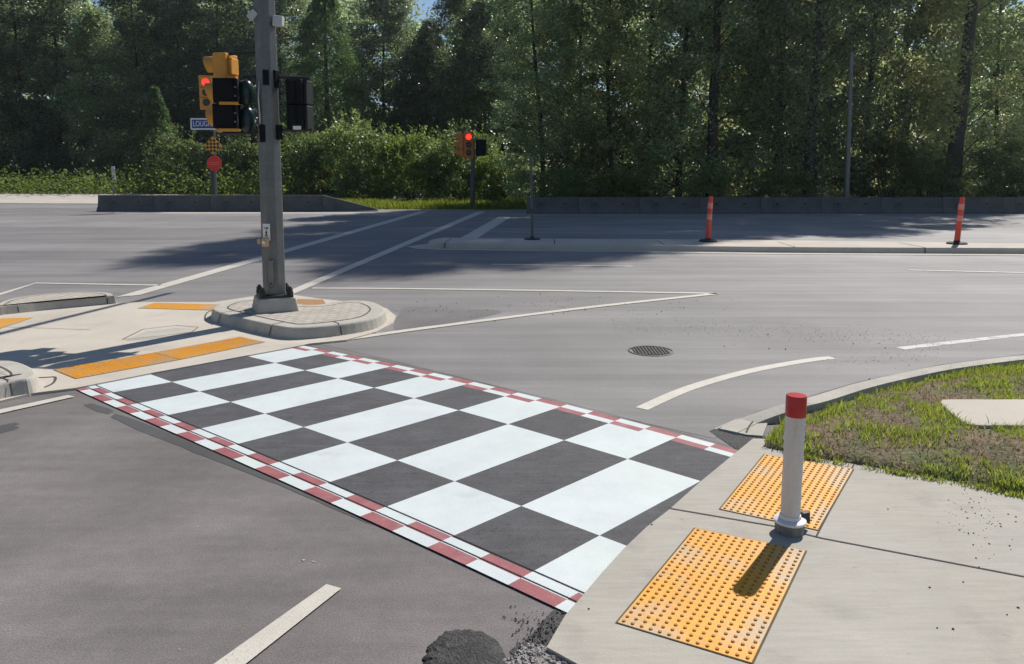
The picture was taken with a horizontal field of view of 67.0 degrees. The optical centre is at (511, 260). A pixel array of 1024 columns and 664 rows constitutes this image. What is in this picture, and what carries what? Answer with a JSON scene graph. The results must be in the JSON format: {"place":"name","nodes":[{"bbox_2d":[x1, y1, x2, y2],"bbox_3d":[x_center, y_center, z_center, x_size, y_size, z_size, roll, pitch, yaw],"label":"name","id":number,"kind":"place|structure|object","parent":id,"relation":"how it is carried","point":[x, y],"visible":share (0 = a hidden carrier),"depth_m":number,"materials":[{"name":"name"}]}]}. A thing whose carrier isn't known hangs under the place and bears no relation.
{"place":"outdoors","nodes":[
{"label":"outdoors","id":0,"kind":"place"},
{"bbox_2d":[0,194,154,202],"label":"shoulder pavement","id":1,"kind":"structure","parent":0,"point":[48,198],"depth_m":47.50,"materials":[{"name":"concrete"}]},
{"bbox_2d":[0,190,334,195],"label":"bank ground","id":2,"kind":"structure","parent":0,"point":[158,193],"depth_m":50.69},
{"bbox_2d":[0,157,315,194],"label":"weeds","id":3,"kind":"object","parent":2,"relation":"on","point":[132,187],"visible":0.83,"depth_m":50.10,"materials":[{"name":"green plant"}]},
{"bbox_2d":[138,124,207,191],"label":"leafy shrub","id":4,"kind":"object","parent":2,"relation":"on","point":[172,148],"visible":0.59,"depth_m":53.92,"materials":[{"name":"green plant"}]},
{"bbox_2d":[176,148,235,192],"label":"leafy shrub","id":5,"kind":"object","parent":2,"relation":"on","point":[198,159],"visible":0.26,"depth_m":53.10,"materials":[{"name":"green plant"}]},
{"bbox_2d":[190,75,221,194],"bbox_3d":[-14.078,-5.579,36.684,2.260,6.280,0.561,0,7,0],"label":"sign post","id":6,"kind":"object","parent":2,"relation":"on","point":[212,145],"visible":0.67,"depth_m":36.60,"materials":[{"name":"metal"}]},
{"bbox_2d":[199,129,259,194],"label":"leafy shrub","id":7,"kind":"object","parent":2,"relation":"on","point":[236,151],"visible":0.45,"depth_m":52.03,"materials":[{"name":"green plant"}]},
{"bbox_2d":[246,122,329,194],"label":"leafy shrub","id":8,"kind":"object","parent":2,"relation":"on","point":[300,149],"visible":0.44,"depth_m":48.84,"materials":[{"name":"green plant"}]},
{"bbox_2d":[0,295,395,402],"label":"island pavement","id":9,"kind":"structure","parent":0,"point":[43,347],"depth_m":8.07,"materials":[{"name":"concrete"}]},
{"bbox_2d":[0,361,40,398],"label":"island kerb","id":10,"kind":"structure","parent":9,"relation":"on","point":[26,381],"depth_m":6.11,"materials":[{"name":"concrete"}]},
{"bbox_2d":[0,292,115,314],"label":"island kerb","id":11,"kind":"structure","parent":9,"relation":"on","point":[23,308],"depth_m":9.89,"materials":[{"name":"concrete"}]},
{"bbox_2d":[4,293,114,305],"bbox_3d":[-5.978,0.478,10.184,1.367,0.001,0.708,-5,8,-38],"label":"island paver surface","id":12,"kind":"object","parent":11,"relation":"on","point":[50,297],"visible":1,"depth_m":10.15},
{"bbox_2d":[54,353,179,378],"bbox_3d":[-3.568,0.940,7.006,0.477,0.013,0.915,6,9,41],"label":"tactile pad","id":13,"kind":"object","parent":9,"relation":"on","point":[100,367],"visible":1,"depth_m":6.96,"materials":[{"name":"plastic"}]},
{"bbox_2d":[128,328,193,339],"bbox_3d":[-3.806,0.786,8.355,0.739,0.001,0.410,-5,8,-39],"label":"utility cover surface","id":14,"kind":"object","parent":9,"relation":"on","point":[160,333],"visible":1,"depth_m":8.36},
{"bbox_2d":[140,303,219,309],"bbox_3d":[-4.257,0.593,10.052,1.112,0.013,0.426,1,7,8],"label":"tactile pad","id":15,"kind":"object","parent":9,"relation":"on","point":[185,306],"visible":0.95,"depth_m":10.04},
{"bbox_2d":[154,337,262,359],"bbox_3d":[-2.998,0.861,7.704,0.473,0.013,0.934,5,8,36],"label":"tactile pad","id":16,"kind":"object","parent":9,"relation":"on","point":[203,349],"visible":1,"depth_m":7.64,"materials":[{"name":"plastic"}]},
{"bbox_2d":[210,299,386,338],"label":"island kerb","id":17,"kind":"structure","parent":9,"relation":"on","point":[375,317],"depth_m":8.45,"materials":[{"name":"concrete"}]},
{"bbox_2d":[229,301,368,323],"bbox_3d":[-2.481,0.563,9.260,1.968,0.001,1.297,5,8,39],"label":"island paver surface","id":18,"kind":"object","parent":17,"relation":"on","point":[335,312],"visible":0.85,"depth_m":8.95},
{"bbox_2d":[203,0,313,313],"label":"traffic signal pole","id":19,"kind":"object","parent":18,"relation":"on","point":[227,91],"visible":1,"depth_m":8.85,"materials":[{"name":"metal"}]},
{"bbox_2d":[0,203,1023,437],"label":"highway pavement","id":20,"kind":"structure","parent":0,"point":[571,357],"depth_m":11.85,"materials":[{"name":"asphalt"}]},
{"bbox_2d":[96,195,153,211],"bbox_3d":[-17.480,-2.615,35.130,2.533,0.740,0.600,0,7,0],"label":"concrete barrier","id":21,"kind":"object","parent":20,"relation":"on","point":[125,203],"visible":0.92,"depth_m":34.99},
{"bbox_2d":[153,195,210,211],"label":"concrete barrier","id":22,"kind":"object","parent":20,"relation":"on","point":[181,203],"visible":0.94,"depth_m":34.99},
{"bbox_2d":[209,195,260,211],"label":"concrete barrier","id":23,"kind":"object","parent":20,"relation":"on","point":[234,203],"visible":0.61,"depth_m":34.99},
{"bbox_2d":[282,195,322,211],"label":"concrete barrier","id":24,"kind":"object","parent":20,"relation":"on","point":[302,203],"visible":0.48,"depth_m":34.99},
{"bbox_2d":[115,211,509,296],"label":"highway road markings","id":25,"kind":"object","parent":20,"relation":"on","point":[484,229],"visible":0.8,"depth_m":18.61,"materials":[{"name":"paint"}]},
{"bbox_2d":[322,195,377,211],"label":"concrete barrier","id":26,"kind":"object","parent":20,"relation":"on","point":[331,204],"visible":0.98,"depth_m":35.01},
{"bbox_2d":[394,307,500,329],"bbox_3d":[-0.781,0.689,9.383,1.291,0.001,1.493,0,7,0],"label":"road wedge surface","id":27,"kind":"object","parent":20,"relation":"on","point":[417,317],"visible":1,"depth_m":9.52,"materials":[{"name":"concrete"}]},
{"bbox_2d":[0,213,1023,348],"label":"worn road markings","id":28,"kind":"object","parent":20,"relation":"on","point":[960,341],"visible":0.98,"depth_m":13.58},
{"bbox_2d":[527,197,578,213],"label":"concrete barrier","id":29,"kind":"object","parent":20,"relation":"on","point":[555,205],"visible":0.99,"depth_m":33.26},
{"bbox_2d":[579,197,639,213],"bbox_3d":[4.173,-2.397,33.393,2.593,0.700,0.600,0,7,0],"label":"concrete barrier","id":30,"kind":"object","parent":20,"relation":"on","point":[608,205],"visible":0.9,"depth_m":33.26,"materials":[{"name":"concrete"}]},
{"bbox_2d":[628,345,673,356],"bbox_3d":[1.370,0.898,7.625,0.449,0.031,0.449,0,7,0],"label":"manhole cover","id":31,"kind":"object","parent":20,"relation":"on","point":[642,350],"visible":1,"depth_m":7.60,"materials":[{"name":"metal"}]},
{"bbox_2d":[639,197,699,213],"bbox_3d":[6.780,-2.397,33.393,2.593,0.700,0.600,0,7,0],"label":"concrete barrier","id":32,"kind":"object","parent":20,"relation":"on","point":[669,205],"visible":0.91,"depth_m":33.26,"materials":[{"name":"concrete"}]},
{"bbox_2d":[392,288,1018,647],"bbox_3d":[1.498,0.890,7.523,5.718,0.027,8.916,-2,7,-17],"label":"debris","id":33,"kind":"object","parent":20,"relation":"on","point":[540,633],"visible":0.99,"depth_m":3.04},
{"bbox_2d":[406,244,1023,255],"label":"median gutter surface","id":34,"kind":"object","parent":20,"relation":"on","point":[423,246],"visible":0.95,"depth_m":16.96,"materials":[{"name":"concrete"}]},
{"bbox_2d":[427,238,1023,253],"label":"median kerb","id":35,"kind":"structure","parent":20,"relation":"on","point":[753,246],"depth_m":17.55,"materials":[{"name":"concrete"}]},
{"bbox_2d":[946,197,967,244],"bbox_3d":[10.164,-0.917,17.611,0.430,1.073,0.430,0,7,0],"label":"delineator post","id":36,"kind":"object","parent":35,"relation":"on","point":[958,228],"visible":1,"depth_m":17.56,"materials":[{"name":"plastic"}]},
{"bbox_2d":[700,197,760,213],"bbox_3d":[9.387,-2.397,33.393,2.593,0.700,0.600,0,7,0],"label":"concrete barrier","id":37,"kind":"object","parent":20,"relation":"on","point":[736,205],"visible":0.91,"depth_m":33.26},
{"bbox_2d":[760,197,821,213],"bbox_3d":[11.994,-2.397,33.393,2.593,0.700,0.600,0,7,0],"label":"concrete barrier","id":38,"kind":"object","parent":20,"relation":"on","point":[790,205],"visible":0.91,"depth_m":33.26,"materials":[{"name":"concrete"}]},
{"bbox_2d":[821,197,882,213],"bbox_3d":[14.601,-2.397,33.393,2.593,0.700,0.600,0,7,0],"label":"concrete barrier","id":39,"kind":"object","parent":20,"relation":"on","point":[851,205],"visible":0.89,"depth_m":33.26,"materials":[{"name":"concrete"}]},
{"bbox_2d":[881,197,943,213],"bbox_3d":[17.209,-2.397,33.393,2.593,0.700,0.600,0,7,0],"label":"concrete barrier","id":40,"kind":"object","parent":20,"relation":"on","point":[911,205],"visible":0.91,"depth_m":33.26,"materials":[{"name":"concrete"}]},
{"bbox_2d":[942,197,1004,213],"bbox_3d":[19.816,-2.397,33.393,2.593,0.700,0.600,0,7,0],"label":"concrete barrier","id":41,"kind":"object","parent":20,"relation":"on","point":[983,205],"visible":0.87,"depth_m":33.26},
{"bbox_2d":[1003,197,1023,213],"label":"concrete barrier","id":42,"kind":"object","parent":20,"relation":"on","point":[1013,205],"visible":0.8,"depth_m":33.26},
{"bbox_2d":[0,209,1023,663],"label":"road","id":43,"kind":"structure","parent":0,"point":[120,543],"depth_m":3.46,"materials":[{"name":"asphalt"}]},
{"bbox_2d":[111,414,369,523],"bbox_3d":[-1.790,1.217,4.764,2.850,0.001,0.105,5,8,37],"label":"road patch strip","id":44,"kind":"object","parent":43,"relation":"on","point":[191,446],"visible":1,"depth_m":4.88,"materials":[{"name":"concrete"}]},
{"bbox_2d":[77,346,737,612],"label":"crosswalk pavement","id":45,"kind":"structure","parent":43,"relation":"on","point":[371,521],"depth_m":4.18,"materials":[{"name":"white paint"}]},
{"bbox_2d":[88,345,738,601],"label":"crosswalk groove lines","id":46,"kind":"object","parent":45,"relation":"on","point":[380,503],"visible":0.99,"depth_m":4.26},
{"bbox_2d":[0,282,835,663],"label":"road markings","id":47,"kind":"object","parent":43,"relation":"on","point":[256,644],"visible":1,"depth_m":5.95,"materials":[{"name":"paint"}]},
{"bbox_2d":[422,629,505,663],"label":"asphalt mound","id":48,"kind":"object","parent":43,"relation":"on","point":[464,646],"visible":1,"depth_m":2.83,"materials":[{"name":"asphalt"}]},
{"bbox_2d":[503,642,571,663],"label":"gravel","id":49,"kind":"structure","parent":43,"relation":"on","point":[531,659],"depth_m":2.80,"materials":[{"name":"gravel"}]},
{"bbox_2d":[510,609,566,653],"bbox_3d":[0.137,1.423,2.952,0.128,0.001,0.364,4,8,33],"label":"road seam surface","id":50,"kind":"object","parent":43,"relation":"on","point":[558,617],"visible":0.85,"depth_m":2.97,"materials":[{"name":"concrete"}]},
{"bbox_2d":[710,427,764,449],"bbox_3d":[1.540,1.192,4.968,0.394,0.001,0.775,0,7,0],"label":"road verge surface","id":51,"kind":"object","parent":43,"relation":"on","point":[737,441],"visible":0.43,"depth_m":5.12,"materials":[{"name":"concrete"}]},
{"bbox_2d":[719,419,767,436],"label":"gutter kerb","id":52,"kind":"structure","parent":43,"relation":"on","point":[757,430],"depth_m":5.24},
{"bbox_2d":[715,355,1023,433],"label":"kerb","id":53,"kind":"object","parent":43,"relation":"on","point":[771,416],"depth_m":5.90,"materials":[{"name":"concrete"}]},
{"bbox_2d":[26,180,1000,201],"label":"ground","id":54,"kind":"structure","parent":0,"point":[416,197],"depth_m":59.06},
{"bbox_2d":[0,0,35,176],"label":"broadleaf tree","id":55,"kind":"object","parent":54,"relation":"on","point":[9,79],"visible":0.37,"depth_m":72.40,"materials":[{"name":"green plant"}]},
{"bbox_2d":[0,0,83,187],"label":"broadleaf tree","id":56,"kind":"object","parent":54,"relation":"on","point":[20,139],"visible":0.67,"depth_m":71.36,"materials":[{"name":"green plant"}]},
{"bbox_2d":[0,0,116,189],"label":"broadleaf tree","id":57,"kind":"object","parent":54,"relation":"on","point":[58,157],"visible":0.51,"depth_m":72.67,"materials":[{"name":"green plant"}]},
{"bbox_2d":[42,2,151,189],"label":"broadleaf tree","id":58,"kind":"object","parent":54,"relation":"on","point":[92,19],"visible":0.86,"depth_m":66.00,"materials":[{"name":"green plant"}]},
{"bbox_2d":[81,0,194,175],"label":"broadleaf tree","id":59,"kind":"object","parent":54,"relation":"on","point":[122,22],"visible":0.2,"depth_m":74.64,"materials":[{"name":"green plant"}]},
{"bbox_2d":[121,84,186,190],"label":"evergreen tree","id":60,"kind":"object","parent":54,"relation":"on","point":[154,104],"visible":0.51,"depth_m":60.53,"materials":[{"name":"green plant"}]},
{"bbox_2d":[120,0,228,179],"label":"broadleaf tree","id":61,"kind":"object","parent":54,"relation":"on","point":[159,69],"visible":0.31,"depth_m":72.96,"materials":[{"name":"green plant"}]},
{"bbox_2d":[152,0,258,183],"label":"broadleaf tree","id":62,"kind":"object","parent":54,"relation":"on","point":[230,18],"visible":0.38,"depth_m":72.32,"materials":[{"name":"green plant"}]},
{"bbox_2d":[232,0,331,183],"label":"broadleaf tree","id":63,"kind":"object","parent":54,"relation":"on","point":[294,8],"visible":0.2,"depth_m":73.91,"materials":[{"name":"green plant"}]},
{"bbox_2d":[281,128,350,196],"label":"leafy shrub","id":64,"kind":"object","parent":54,"relation":"on","point":[322,176],"visible":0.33,"depth_m":50.46,"materials":[{"name":"green plant"}]},
{"bbox_2d":[279,0,387,194],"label":"evergreen tree","id":65,"kind":"object","parent":54,"relation":"on","point":[309,36],"visible":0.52,"depth_m":59.55,"materials":[{"name":"green plant"}]},
{"bbox_2d":[292,107,400,199],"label":"leafy shrub","id":66,"kind":"object","parent":54,"relation":"on","point":[336,133],"visible":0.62,"depth_m":48.71,"materials":[{"name":"green plant"}]},
{"bbox_2d":[332,121,421,199],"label":"leafy shrub","id":67,"kind":"object","parent":54,"relation":"on","point":[363,173],"visible":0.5,"depth_m":47.64,"materials":[{"name":"green plant"}]},
{"bbox_2d":[331,0,429,190],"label":"broadleaf tree","id":68,"kind":"object","parent":54,"relation":"on","point":[392,19],"visible":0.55,"depth_m":72.82,"materials":[{"name":"green plant"}]},
{"bbox_2d":[365,123,454,200],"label":"leafy shrub","id":69,"kind":"object","parent":54,"relation":"on","point":[397,145],"visible":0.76,"depth_m":46.74,"materials":[{"name":"green plant"}]},
{"bbox_2d":[381,18,465,185],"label":"broadleaf tree","id":70,"kind":"object","parent":54,"relation":"on","point":[424,31],"visible":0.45,"depth_m":72.38,"materials":[{"name":"green plant"}]},
{"bbox_2d":[330,196,526,208],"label":"verge grass","id":71,"kind":"structure","parent":54,"relation":"on","point":[422,203],"depth_m":38.37,"materials":[{"name":"plant"}]},
{"bbox_2d":[400,137,476,200],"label":"leafy shrub","id":72,"kind":"object","parent":54,"relation":"on","point":[444,156],"visible":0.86,"depth_m":45.19,"materials":[{"name":"green plant"}]},
{"bbox_2d":[418,118,506,200],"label":"leafy shrub","id":73,"kind":"object","parent":54,"relation":"on","point":[489,146],"visible":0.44,"depth_m":45.80,"materials":[{"name":"green plant"}]},
{"bbox_2d":[424,0,514,188],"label":"broadleaf tree","id":74,"kind":"object","parent":54,"relation":"on","point":[455,8],"visible":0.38,"depth_m":69.10,"materials":[{"name":"green plant"}]},
{"bbox_2d":[453,131,485,205],"bbox_3d":[-2.041,-4.413,37.639,1.611,3.745,0.677,0,7,0],"label":"traffic signal","id":75,"kind":"object","parent":54,"relation":"on","point":[466,148],"visible":0.99,"depth_m":37.47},
{"bbox_2d":[456,148,520,200],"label":"leafy shrub","id":76,"kind":"object","parent":54,"relation":"on","point":[482,165],"visible":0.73,"depth_m":43.50,"materials":[{"name":"green plant"}]},
{"bbox_2d":[440,0,551,186],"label":"broadleaf tree","id":77,"kind":"object","parent":54,"relation":"on","point":[478,57],"visible":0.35,"depth_m":66.92,"materials":[{"name":"green plant"}]},
{"bbox_2d":[483,153,536,200],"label":"leafy shrub","id":78,"kind":"object","parent":54,"relation":"on","point":[492,188],"visible":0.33,"depth_m":43.33,"materials":[{"name":"green plant"}]},
{"bbox_2d":[0,0,1023,195],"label":"forest","id":79,"kind":"object","parent":54,"relation":"on","point":[347,12],"visible":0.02,"depth_m":76.75,"materials":[{"name":"green plant"}]},
{"bbox_2d":[477,0,598,202],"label":"broadleaf tree","id":80,"kind":"object","parent":54,"relation":"on","point":[519,43],"visible":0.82,"depth_m":39.00,"materials":[{"name":"green plant"}]},
{"bbox_2d":[525,163,591,206],"bbox_3d":[2.334,-3.656,38.015,3.231,2.291,3.737,1,7,9],"label":"leafy shrub","id":81,"kind":"object","parent":54,"relation":"on","point":[562,188],"visible":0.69,"depth_m":37.48,"materials":[{"name":"green plant"}]},
{"bbox_2d":[525,0,647,196],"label":"broadleaf tree","id":82,"kind":"object","parent":54,"relation":"on","point":[592,82],"visible":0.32,"depth_m":40.06,"materials":[{"name":"green plant"}]},
{"bbox_2d":[528,0,685,196],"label":"broadleaf tree","id":83,"kind":"object","parent":54,"relation":"on","point":[608,12],"visible":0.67,"depth_m":38.70,"materials":[{"name":"green plant"}]},
{"bbox_2d":[588,170,652,196],"bbox_3d":[5.362,-3.433,37.536,2.991,1.956,3.328,-5,8,-38],"label":"leafy shrub","id":84,"kind":"object","parent":54,"relation":"on","point":[623,180],"visible":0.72,"depth_m":37.09,"materials":[{"name":"green plant"}]},
{"bbox_2d":[582,0,726,196],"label":"broadleaf tree","id":85,"kind":"object","parent":54,"relation":"on","point":[651,57],"visible":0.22,"depth_m":40.90,"materials":[{"name":"green plant"}]},
{"bbox_2d":[604,0,773,196],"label":"broadleaf tree","id":86,"kind":"object","parent":54,"relation":"on","point":[681,134],"visible":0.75,"depth_m":38.33,"materials":[{"name":"green plant"}]},
{"bbox_2d":[672,163,740,196],"bbox_3d":[9.333,-3.615,37.649,3.737,2.291,3.231,-3,7,-28],"label":"leafy shrub","id":87,"kind":"object","parent":54,"relation":"on","point":[700,184],"visible":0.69,"depth_m":37.13,"materials":[{"name":"green plant"}]},
{"bbox_2d":[639,0,803,196],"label":"broadleaf tree","id":88,"kind":"object","parent":54,"relation":"on","point":[711,140],"visible":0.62,"depth_m":38.25,"materials":[{"name":"green plant"}]},
{"bbox_2d":[691,0,847,196],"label":"broadleaf tree","id":89,"kind":"object","parent":54,"relation":"on","point":[738,128],"visible":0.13,"depth_m":40.14,"materials":[{"name":"green plant"}]},
{"bbox_2d":[700,0,872,196],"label":"broadleaf tree","id":90,"kind":"object","parent":54,"relation":"on","point":[793,76],"visible":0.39,"depth_m":38.64,"materials":[{"name":"green plant"}]},
{"bbox_2d":[752,158,823,196],"bbox_3d":[13.492,-3.794,38.164,3.450,2.536,3.184,-2,7,-15],"label":"leafy shrub","id":91,"kind":"object","parent":54,"relation":"on","point":[777,177],"visible":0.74,"depth_m":37.69,"materials":[{"name":"green plant"}]},
{"bbox_2d":[739,0,914,196],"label":"broadleaf tree","id":92,"kind":"object","parent":54,"relation":"on","point":[817,41],"visible":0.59,"depth_m":38.47,"materials":[{"name":"green plant"}]},
{"bbox_2d":[844,50,853,196],"bbox_3d":[15.362,-5.882,35.160,0.380,7.228,0.380,0,7,0],"label":"light pole","id":93,"kind":"object","parent":54,"relation":"on","point":[847,159],"visible":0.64,"depth_m":35.09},
{"bbox_2d":[799,0,965,196],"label":"broadleaf tree","id":94,"kind":"object","parent":54,"relation":"on","point":[901,99],"visible":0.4,"depth_m":40.56,"materials":[{"name":"green plant"}]},
{"bbox_2d":[833,131,934,196],"bbox_3d":[18.918,-4.602,39.317,4.624,3.911,4.156,-5,8,-35],"label":"leafy shrub","id":95,"kind":"object","parent":54,"relation":"on","point":[894,151],"visible":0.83,"depth_m":38.78,"materials":[{"name":"green plant"}]},
{"bbox_2d":[829,0,999,196],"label":"broadleaf tree","id":96,"kind":"object","parent":54,"relation":"on","point":[930,78],"visible":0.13,"depth_m":42.65,"materials":[{"name":"green plant"}]},
{"bbox_2d":[886,149,963,196],"bbox_3d":[20.777,-4.082,38.761,3.231,2.979,3.737,-1,7,-11],"label":"leafy shrub","id":97,"kind":"object","parent":54,"relation":"on","point":[940,179],"visible":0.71,"depth_m":38.21,"materials":[{"name":"green plant"}]},
{"bbox_2d":[876,0,1023,196],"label":"broadleaf tree","id":98,"kind":"object","parent":54,"relation":"on","point":[957,112],"visible":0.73,"depth_m":40.23,"materials":[{"name":"green plant"}]},
{"bbox_2d":[936,0,1023,196],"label":"broadleaf tree","id":99,"kind":"object","parent":54,"relation":"on","point":[1013,109],"visible":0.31,"depth_m":45.25,"materials":[{"name":"green plant"}]},
{"bbox_2d":[954,131,1023,196],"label":"leafy shrub","id":100,"kind":"object","parent":54,"relation":"on","point":[984,157],"visible":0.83,"depth_m":39.35,"materials":[{"name":"green plant"}]},
{"bbox_2d":[4,0,1023,176],"label":"sky","id":101,"kind":"structure","parent":0,"point":[428,3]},
{"bbox_2d":[547,438,1023,663],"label":"sidewalk","id":102,"kind":"structure","parent":0,"point":[845,603],"depth_m":3.30,"materials":[{"name":"concrete"}]},
{"bbox_2d":[616,528,806,663],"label":"tactile pad","id":103,"kind":"object","parent":102,"relation":"on","point":[719,593],"visible":1,"depth_m":3.19,"materials":[{"name":"plastic"}]},
{"bbox_2d":[719,454,853,529],"bbox_3d":[1.538,1.252,4.266,0.513,0.013,0.955,4,8,32],"label":"tactile pad","id":104,"kind":"object","parent":102,"relation":"on","point":[756,492],"visible":0.83,"depth_m":4.23,"materials":[{"name":"plastic"}]},
{"bbox_2d":[774,392,809,537],"bbox_3d":[1.353,0.975,3.725,0.151,0.680,0.171,4,8,33],"label":"bollard","id":105,"kind":"object","parent":102,"relation":"on","point":[791,519],"visible":1,"depth_m":3.69,"materials":[{"name":"plastic"}]},
{"bbox_2d":[671,463,1023,576],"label":"sidewalk joint lines","id":106,"kind":"object","parent":102,"relation":"on","point":[848,542],"visible":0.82,"depth_m":3.69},
{"bbox_2d":[764,366,1023,498],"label":"soil ground","id":107,"kind":"structure","parent":0,"point":[888,455],"depth_m":4.77,"materials":[{"name":"plant"}]},
{"bbox_2d":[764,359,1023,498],"bbox_3d":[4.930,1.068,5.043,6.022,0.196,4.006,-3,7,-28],"label":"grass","id":108,"kind":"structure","parent":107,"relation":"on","point":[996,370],"depth_m":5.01,"materials":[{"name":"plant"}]},
{"bbox_2d":[940,399,1023,428],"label":"concrete slab","id":109,"kind":"structure","parent":107,"relation":"on","point":[998,411],"depth_m":5.29,"materials":[{"name":"concrete"}]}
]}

